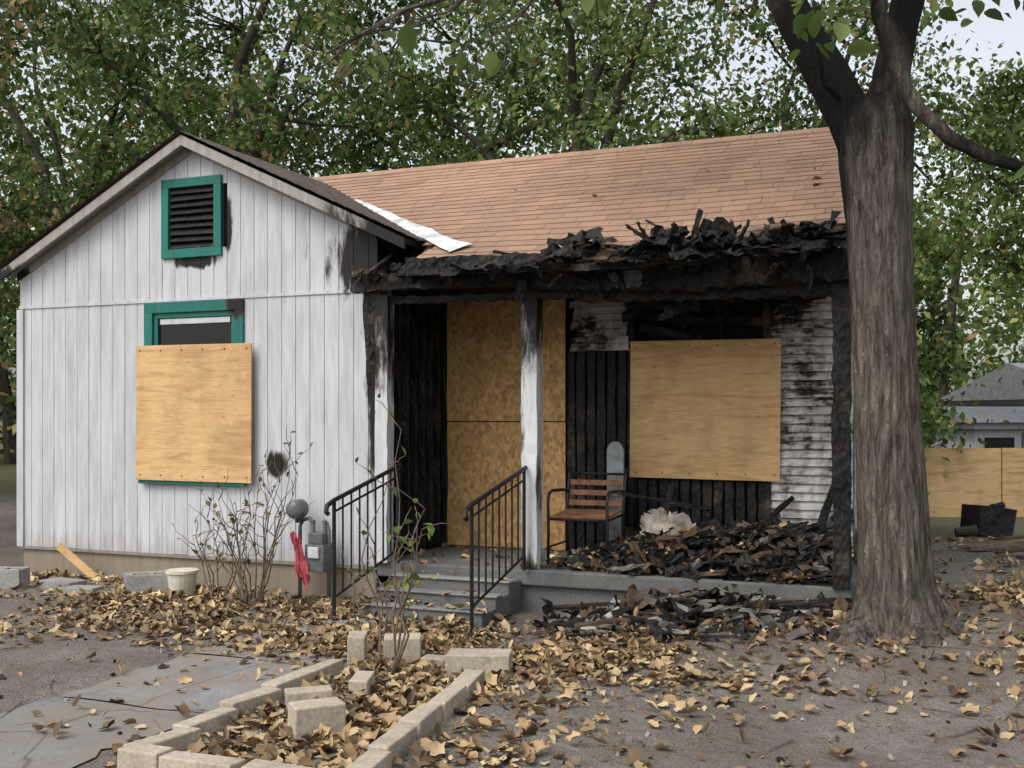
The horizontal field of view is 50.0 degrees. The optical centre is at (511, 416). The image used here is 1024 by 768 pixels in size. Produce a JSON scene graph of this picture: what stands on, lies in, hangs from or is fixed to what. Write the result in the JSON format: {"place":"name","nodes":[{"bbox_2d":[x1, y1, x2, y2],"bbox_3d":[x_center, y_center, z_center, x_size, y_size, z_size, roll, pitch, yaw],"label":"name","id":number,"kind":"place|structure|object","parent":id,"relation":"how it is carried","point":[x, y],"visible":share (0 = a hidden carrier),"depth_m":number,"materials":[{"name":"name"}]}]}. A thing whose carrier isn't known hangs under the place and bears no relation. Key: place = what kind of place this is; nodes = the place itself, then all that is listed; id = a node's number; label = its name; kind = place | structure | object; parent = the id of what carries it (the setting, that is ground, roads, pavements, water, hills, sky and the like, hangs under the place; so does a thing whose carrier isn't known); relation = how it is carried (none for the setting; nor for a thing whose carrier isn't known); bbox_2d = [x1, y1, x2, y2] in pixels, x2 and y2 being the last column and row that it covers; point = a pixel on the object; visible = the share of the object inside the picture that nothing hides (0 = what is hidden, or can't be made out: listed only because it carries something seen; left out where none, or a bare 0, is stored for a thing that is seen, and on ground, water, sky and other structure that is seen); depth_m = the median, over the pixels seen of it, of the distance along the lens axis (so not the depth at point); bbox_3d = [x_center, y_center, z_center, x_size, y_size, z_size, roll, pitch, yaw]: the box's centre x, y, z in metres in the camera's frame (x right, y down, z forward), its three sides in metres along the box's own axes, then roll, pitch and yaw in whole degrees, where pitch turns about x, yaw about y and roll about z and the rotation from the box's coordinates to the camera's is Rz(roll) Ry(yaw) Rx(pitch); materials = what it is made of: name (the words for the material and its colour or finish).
{"place":"outdoors","nodes":[
{"label":"outdoors","id":0,"kind":"place"},
{"bbox_2d":[0,420,1023,767],"bbox_3d":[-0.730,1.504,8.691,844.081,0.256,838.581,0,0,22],"label":"ground","id":1,"kind":"structure","parent":0,"point":[906,742],"depth_m":6.32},
{"bbox_2d":[0,566,29,588],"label":"cinder block","id":2,"kind":"object","parent":1,"relation":"on","point":[11,577],"depth_m":10.10,"materials":[{"name":"grey concrete"}]},
{"bbox_2d":[0,0,100,369],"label":"background tree","id":3,"kind":"object","parent":1,"relation":"on","point":[4,29],"visible":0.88,"depth_m":14.75,"materials":[{"name":"green plant"}]},
{"bbox_2d":[0,0,106,351],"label":"background tree","id":4,"kind":"object","parent":1,"relation":"on","point":[40,227],"visible":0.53,"depth_m":18.99,"materials":[{"name":"green plant"}]},
{"bbox_2d":[40,577,86,589],"bbox_3d":[-4.150,1.556,10.149,0.406,0.102,0.208,0,0,28],"label":"cinder block","id":5,"kind":"object","parent":1,"relation":"on","point":[53,583],"depth_m":10.10,"materials":[{"name":"grey concrete"}]},
{"bbox_2d":[56,543,97,578],"bbox_3d":[-4.261,1.420,10.749,0.504,0.351,0.030,0,0,22],"label":"leaning plank","id":6,"kind":"object","parent":1,"relation":"on","point":[75,560],"visible":0.86,"depth_m":10.74,"materials":[{"name":"brown wood"}]},
{"bbox_2d":[62,585,103,594],"bbox_3d":[-3.849,1.564,9.853,0.308,0.084,0.204,0,0,12],"label":"cinder block","id":7,"kind":"object","parent":1,"relation":"on","point":[88,589],"depth_m":9.78,"materials":[{"name":"grey concrete"}]},
{"bbox_2d":[123,570,164,585],"bbox_3d":[-3.420,1.535,10.299,0.408,0.151,0.207,0,0,-29],"label":"cinder block","id":8,"kind":"object","parent":1,"relation":"on","point":[124,577],"depth_m":10.28,"materials":[{"name":"grey concrete"}]},
{"bbox_2d":[126,572,168,594],"bbox_3d":[-3.250,1.511,9.900,0.400,0.200,0.200,0,0,-6],"label":"cinder block","id":9,"kind":"object","parent":1,"relation":"on","point":[140,581],"depth_m":9.80,"materials":[{"name":"grey concrete"}]},
{"bbox_2d":[0,0,324,371],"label":"background tree","id":10,"kind":"object","parent":1,"relation":"on","point":[38,154],"visible":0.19,"depth_m":25.21,"materials":[{"name":"green plant"}]},
{"bbox_2d":[165,568,198,595],"bbox_3d":[-2.930,1.483,9.750,0.286,0.250,0.286,0,0,22],"label":"plant pot","id":11,"kind":"object","parent":1,"relation":"on","point":[184,579],"visible":0.91,"depth_m":9.65,"materials":[{"name":"white plastic"}]},
{"bbox_2d":[24,548,378,597],"bbox_3d":[-2.109,1.545,12.953,4.150,0.410,5.280,0,0,22],"label":"foundation","id":12,"kind":"object","parent":1,"relation":"on","point":[284,577],"visible":0.17,"depth_m":10.45,"materials":[{"name":"paint"}]},
{"bbox_2d":[172,492,246,600],"bbox_3d":[-2.602,1.119,9.519,0.809,1.006,0.404,0,0,36],"label":"bare shrub","id":13,"kind":"object","parent":1,"relation":"on","point":[216,560],"visible":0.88,"depth_m":9.52,"materials":[{"name":"brown plant"}]},
{"bbox_2d":[0,606,448,767],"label":"concrete walkway","id":14,"kind":"structure","parent":1,"relation":"on","point":[80,742],"depth_m":6.00,"materials":[{"name":"grey concrete"}]},
{"bbox_2d":[323,463,401,620],"bbox_3d":[-1.208,1.001,9.001,0.038,1.198,1.222,0,0,22],"label":"handrail","id":15,"kind":"object","parent":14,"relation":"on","point":[332,501],"visible":0.94,"depth_m":8.92,"materials":[{"name":"black metal"}]},
{"bbox_2d":[0,0,466,249],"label":"background tree","id":16,"kind":"object","parent":1,"relation":"on","point":[248,86],"visible":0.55,"depth_m":19.37,"materials":[{"name":"green plant"}]},
{"bbox_2d":[188,428,313,605],"bbox_3d":[-2.251,0.848,9.311,1.242,1.561,0.653,0,0,22],"label":"bare shrub","id":17,"kind":"object","parent":1,"relation":"on","point":[260,593],"visible":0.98,"depth_m":9.26,"materials":[{"name":"brown plant"}]},
{"bbox_2d":[286,499,331,597],"bbox_3d":[-1.811,1.192,9.698,0.405,0.917,0.266,0,0,22],"label":"gas meter","id":18,"kind":"object","parent":1,"relation":"on","point":[317,557],"visible":0.96,"depth_m":9.65,"materials":[{"name":"grey metal"}]},
{"bbox_2d":[117,631,512,767],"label":"garden bed border","id":19,"kind":"object","parent":1,"relation":"on","point":[307,713],"visible":0.77,"depth_m":5.52,"materials":[{"name":"beige concrete"}]},
{"bbox_2d":[331,507,411,639],"bbox_3d":[-0.986,1.124,7.741,0.654,0.992,0.475,0,0,10],"label":"sapling","id":20,"kind":"object","parent":1,"relation":"on","point":[364,532],"visible":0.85,"depth_m":7.66,"materials":[{"name":"brown plant"}]},
{"bbox_2d":[349,399,447,674],"bbox_3d":[-0.646,0.749,6.715,0.767,1.722,0.401,0,0,22],"label":"sapling","id":21,"kind":"object","parent":1,"relation":"on","point":[414,576],"visible":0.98,"depth_m":6.70,"materials":[{"name":"brown plant"}]},
{"bbox_2d":[157,0,703,176],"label":"background tree","id":22,"kind":"object","parent":1,"relation":"on","point":[344,152],"visible":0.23,"depth_m":24.27,"materials":[{"name":"green plant"}]},
{"bbox_2d":[360,573,520,627],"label":"concrete steps","id":23,"kind":"structure","parent":1,"relation":"on","point":[503,597],"depth_m":8.84,"materials":[{"name":"grey concrete"}]},
{"bbox_2d":[462,465,527,631],"bbox_3d":[-0.117,1.001,8.549,0.038,1.198,1.222,0,0,22],"label":"handrail","id":24,"kind":"object","parent":1,"relation":"on","point":[478,500],"visible":0.95,"depth_m":8.49,"materials":[{"name":"black metal"}]},
{"bbox_2d":[0,582,1018,761],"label":"pebbles","id":25,"kind":"object","parent":1,"relation":"on","point":[890,757],"visible":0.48,"depth_m":6.39,"materials":[{"name":"grey stone"}]},
{"bbox_2d":[0,29,1023,463],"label":"distant tree line","id":26,"kind":"object","parent":1,"relation":"on","point":[8,415],"visible":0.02,"depth_m":33.73,"materials":[{"name":"green plant"}]},
{"bbox_2d":[0,168,1023,767],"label":"fallen leaves","id":27,"kind":"object","parent":1,"relation":"on","point":[412,678],"depth_m":6.93,"materials":[{"name":"brown plant"}]},
{"bbox_2d":[170,184,856,585],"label":"house walls","id":28,"kind":"structure","parent":1,"relation":"on","point":[420,374],"depth_m":10.27,"materials":[{"name":"white paint"}]},
{"bbox_2d":[20,153,378,566],"bbox_3d":[-3.121,-0.610,10.509,4.190,3.888,0.031,0,0,22],"label":"wing siding","id":29,"kind":"object","parent":28,"relation":"attached to","point":[84,488],"visible":0.88,"depth_m":10.43,"materials":[{"name":"white wood"}]},
{"bbox_2d":[138,299,245,485],"bbox_3d":[-3.035,-0.228,10.442,1.240,1.745,0.092,0,0,22],"label":"wing window","id":30,"kind":"structure","parent":29,"relation":"in","point":[161,327],"depth_m":10.45,"materials":[{"name":"green wood"}]},
{"bbox_2d":[161,174,223,259],"bbox_3d":[-3.048,-1.900,10.463,0.700,0.760,0.061,0,0,22],"label":"gable vent","id":31,"kind":"object","parent":29,"relation":"attached to","point":[188,185],"visible":1,"depth_m":10.45,"materials":[{"name":"teal paint"}]},
{"bbox_2d":[136,343,251,482],"bbox_3d":[-3.020,-0.037,10.373,1.345,1.300,0.014,0,0,22],"label":"window board","id":32,"kind":"object","parent":29,"relation":"attached to","point":[194,411],"depth_m":10.36,"materials":[{"name":"brown wood"}]},
{"bbox_2d":[17,289,376,569],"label":"trim boards","id":33,"kind":"object","parent":29,"relation":"attached to","point":[20,428],"depth_m":11.18,"materials":[{"name":"white paint"}]},
{"bbox_2d":[441,422,565,549],"bbox_3d":[-0.095,0.655,10.614,1.300,1.210,0.014,0,0,22],"label":"door board","id":34,"kind":"object","parent":28,"relation":"attached to","point":[483,457],"depth_m":10.64,"materials":[{"name":"brown wood"}]},
{"bbox_2d":[447,299,565,420],"bbox_3d":[-0.097,-0.560,10.611,1.300,1.200,0.014,0,0,22],"label":"door board","id":35,"kind":"object","parent":28,"relation":"attached to","point":[484,353],"depth_m":10.63,"materials":[{"name":"brown wood"}]},
{"bbox_2d":[342,133,846,275],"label":"roof deck","id":36,"kind":"structure","parent":28,"relation":"on","point":[831,243],"depth_m":8.54,"materials":[{"name":"brown wood"}]},
{"bbox_2d":[0,131,211,269],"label":"wing roof shingles","id":37,"kind":"object","parent":36,"relation":"on","point":[118,178],"visible":0.05,"depth_m":10.71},
{"bbox_2d":[0,135,424,281],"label":"rake boards","id":38,"kind":"object","parent":36,"relation":"attached to","point":[157,165],"visible":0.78,"depth_m":10.46,"materials":[{"name":"paint"}]},
{"bbox_2d":[178,130,426,241],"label":"wing roof shingles","id":39,"kind":"object","parent":36,"relation":"on","point":[325,190],"visible":0.94,"depth_m":10.45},
{"bbox_2d":[355,199,470,251],"bbox_3d":[-1.080,-1.844,10.396,0.210,0.913,2.636,0,0,-30],"label":"valley flashing","id":40,"kind":"object","parent":36,"relation":"on","point":[438,239],"visible":0.8,"depth_m":9.92,"materials":[{"name":"white metal"}]},
{"bbox_2d":[311,127,829,179],"bbox_3d":[0.616,-2.817,11.814,6.896,0.066,0.200,0,0,22],"label":"ridge cap","id":41,"kind":"object","parent":36,"relation":"on","point":[812,130],"visible":0.49,"depth_m":11.70,"materials":[{"name":"beige"}]},
{"bbox_2d":[315,131,845,261],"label":"roof shingles","id":42,"kind":"object","parent":36,"relation":"on","point":[657,189],"visible":0.79,"depth_m":10.06,"materials":[{"name":"brown"}]},
{"bbox_2d":[441,209,845,322],"bbox_3d":[1.177,-1.174,8.848,3.252,0.785,1.575,0,0,22],"label":"burnt roof edge","id":43,"kind":"object","parent":36,"relation":"attached to","point":[670,246],"visible":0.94,"depth_m":8.37,"materials":[{"name":"brown wood"}]},
{"bbox_2d":[309,0,783,169],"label":"background tree","id":44,"kind":"object","parent":1,"relation":"on","point":[580,130],"visible":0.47,"depth_m":18.82,"materials":[{"name":"green plant"}]},
{"bbox_2d":[378,545,856,611],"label":"porch floor","id":45,"kind":"structure","parent":1,"relation":"on","point":[556,585],"depth_m":9.01,"materials":[{"name":"concrete"}]},
{"bbox_2d":[374,295,393,562],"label":"porch post","id":46,"kind":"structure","parent":45,"relation":"on","point":[384,380],"depth_m":9.56,"materials":[{"name":"white wood"}]},
{"bbox_2d":[521,299,542,569],"bbox_3d":[0.168,0.125,9.185,0.150,2.293,0.150,0,0,22],"label":"porch post","id":47,"kind":"object","parent":45,"relation":"on","point":[532,385],"visible":0.92,"depth_m":9.12,"materials":[{"name":"paint"}]},
{"bbox_2d":[350,244,848,305],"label":"charred porch beam","id":48,"kind":"structure","parent":47,"relation":"on","point":[713,281],"depth_m":8.72,"materials":[{"name":"brown wood"}]},
{"bbox_2d":[350,262,439,412],"bbox_3d":[-0.836,-0.677,9.364,1.187,1.301,0.177,0,0,22],"label":"burnt corner debris","id":49,"kind":"object","parent":48,"relation":"attached to","point":[369,312],"visible":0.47,"depth_m":9.59,"materials":[{"name":"black wood"}]},
{"bbox_2d":[546,468,628,564],"bbox_3d":[0.669,0.868,9.624,0.558,0.815,0.624,0,0,22],"label":"patio chair","id":50,"kind":"object","parent":45,"relation":"on","point":[566,515],"visible":0.91,"depth_m":9.72,"materials":[{"name":"orange wood"}]},
{"bbox_2d":[607,441,623,540],"bbox_3d":[0.934,0.735,9.912,0.160,1.030,0.030,0,0,22],"label":"ironing board","id":51,"kind":"object","parent":45,"relation":"on","point":[615,456],"visible":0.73,"depth_m":9.90,"materials":[{"name":"grey metal"}]},
{"bbox_2d":[640,507,695,544],"bbox_3d":[1.320,1.025,9.481,0.576,0.477,0.360,0,0,22],"label":"crumpled sheet","id":52,"kind":"object","parent":45,"relation":"on","point":[655,521],"visible":0.45,"depth_m":9.47,"materials":[{"name":"fabric"}]},
{"bbox_2d":[550,483,855,586],"bbox_3d":[1.548,0.961,9.219,2.457,0.757,1.443,0,0,22],"label":"porch debris","id":53,"kind":"object","parent":45,"relation":"on","point":[778,542],"visible":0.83,"depth_m":8.84,"materials":[{"name":"black wood"}]},
{"bbox_2d":[831,278,851,588],"bbox_3d":[2.458,0.085,8.182,0.144,2.381,0.163,0,0,22],"label":"porch post end","id":54,"kind":"object","parent":45,"relation":"on","point":[841,480],"visible":0.9,"depth_m":8.12,"materials":[{"name":"black wood"}]},
{"bbox_2d":[286,0,1023,647],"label":"shade tree","id":55,"kind":"object","parent":1,"relation":"on","point":[896,594],"visible":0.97,"depth_m":7.21,"materials":[{"name":"brown plant"}]},
{"bbox_2d":[529,584,852,645],"bbox_3d":[1.387,1.449,8.076,2.540,0.436,1.794,0,0,22],"label":"charred debris pile","id":56,"kind":"object","parent":1,"relation":"on","point":[677,608],"visible":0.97,"depth_m":7.79,"materials":[{"name":"brown wood"}]},
{"bbox_2d":[599,0,1023,317],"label":"background tree","id":57,"kind":"object","parent":1,"relation":"on","point":[786,116],"visible":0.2,"depth_m":19.31,"materials":[{"name":"green plant"}]},
{"bbox_2d":[913,189,1022,494],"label":"background tree","id":58,"kind":"object","parent":1,"relation":"on","point":[925,269],"visible":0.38,"depth_m":15.65,"materials":[{"name":"green plant"}]},
{"bbox_2d":[913,42,1023,428],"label":"background tree","id":59,"kind":"object","parent":1,"relation":"on","point":[998,110],"visible":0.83,"depth_m":17.02,"materials":[{"name":"green plant"}]},
{"bbox_2d":[923,406,1023,449],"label":"garden shed","id":60,"kind":"structure","parent":1,"relation":"on","point":[997,432],"depth_m":20.13,"materials":[{"name":"paint"}]},
{"bbox_2d":[924,448,1023,516],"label":"wooden fence","id":61,"kind":"object","parent":1,"relation":"on","point":[981,476],"visible":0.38,"depth_m":15.59,"materials":[{"name":"brown wood"}]},
{"bbox_2d":[947,399,1023,406],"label":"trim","id":62,"kind":"structure","parent":1,"relation":"on","point":[1007,403],"depth_m":26.17,"materials":[{"name":"paint"}]},
{"bbox_2d":[936,363,1023,405],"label":"roof","id":63,"kind":"structure","parent":62,"relation":"on","point":[1011,387],"depth_m":25.73,"materials":[{"name":"grey"}]},
{"bbox_2d":[954,502,1016,536],"bbox_3d":[5.617,1.225,13.183,0.754,0.417,0.413,0,0,-11],"label":"debris","id":64,"kind":"object","parent":1,"relation":"on","point":[997,519],"visible":1,"depth_m":13.03,"materials":[{"name":"brown wood"}]},
{"bbox_2d":[948,535,1023,559],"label":"scrap lumber","id":65,"kind":"object","parent":1,"relation":"on","point":[1009,545],"visible":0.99,"depth_m":11.49,"materials":[{"name":"wood"}]},
{"bbox_2d":[0,0,1023,419],"label":"sky","id":66,"kind":"structure","parent":0,"point":[1009,31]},
{"bbox_2d":[566,280,852,553],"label":"porch back wall","id":67,"kind":"structure","parent":0,"point":[805,459],"depth_m":9.84,"materials":[{"name":"black wood"}]},
{"bbox_2d":[630,338,780,481],"bbox_3d":[1.717,-0.065,9.842,1.370,1.261,0.014,0,0,22],"label":"porch window board","id":68,"kind":"object","parent":67,"relation":"attached to","point":[705,409],"visible":1,"depth_m":9.82,"materials":[{"name":"beige wood"}]}
]}

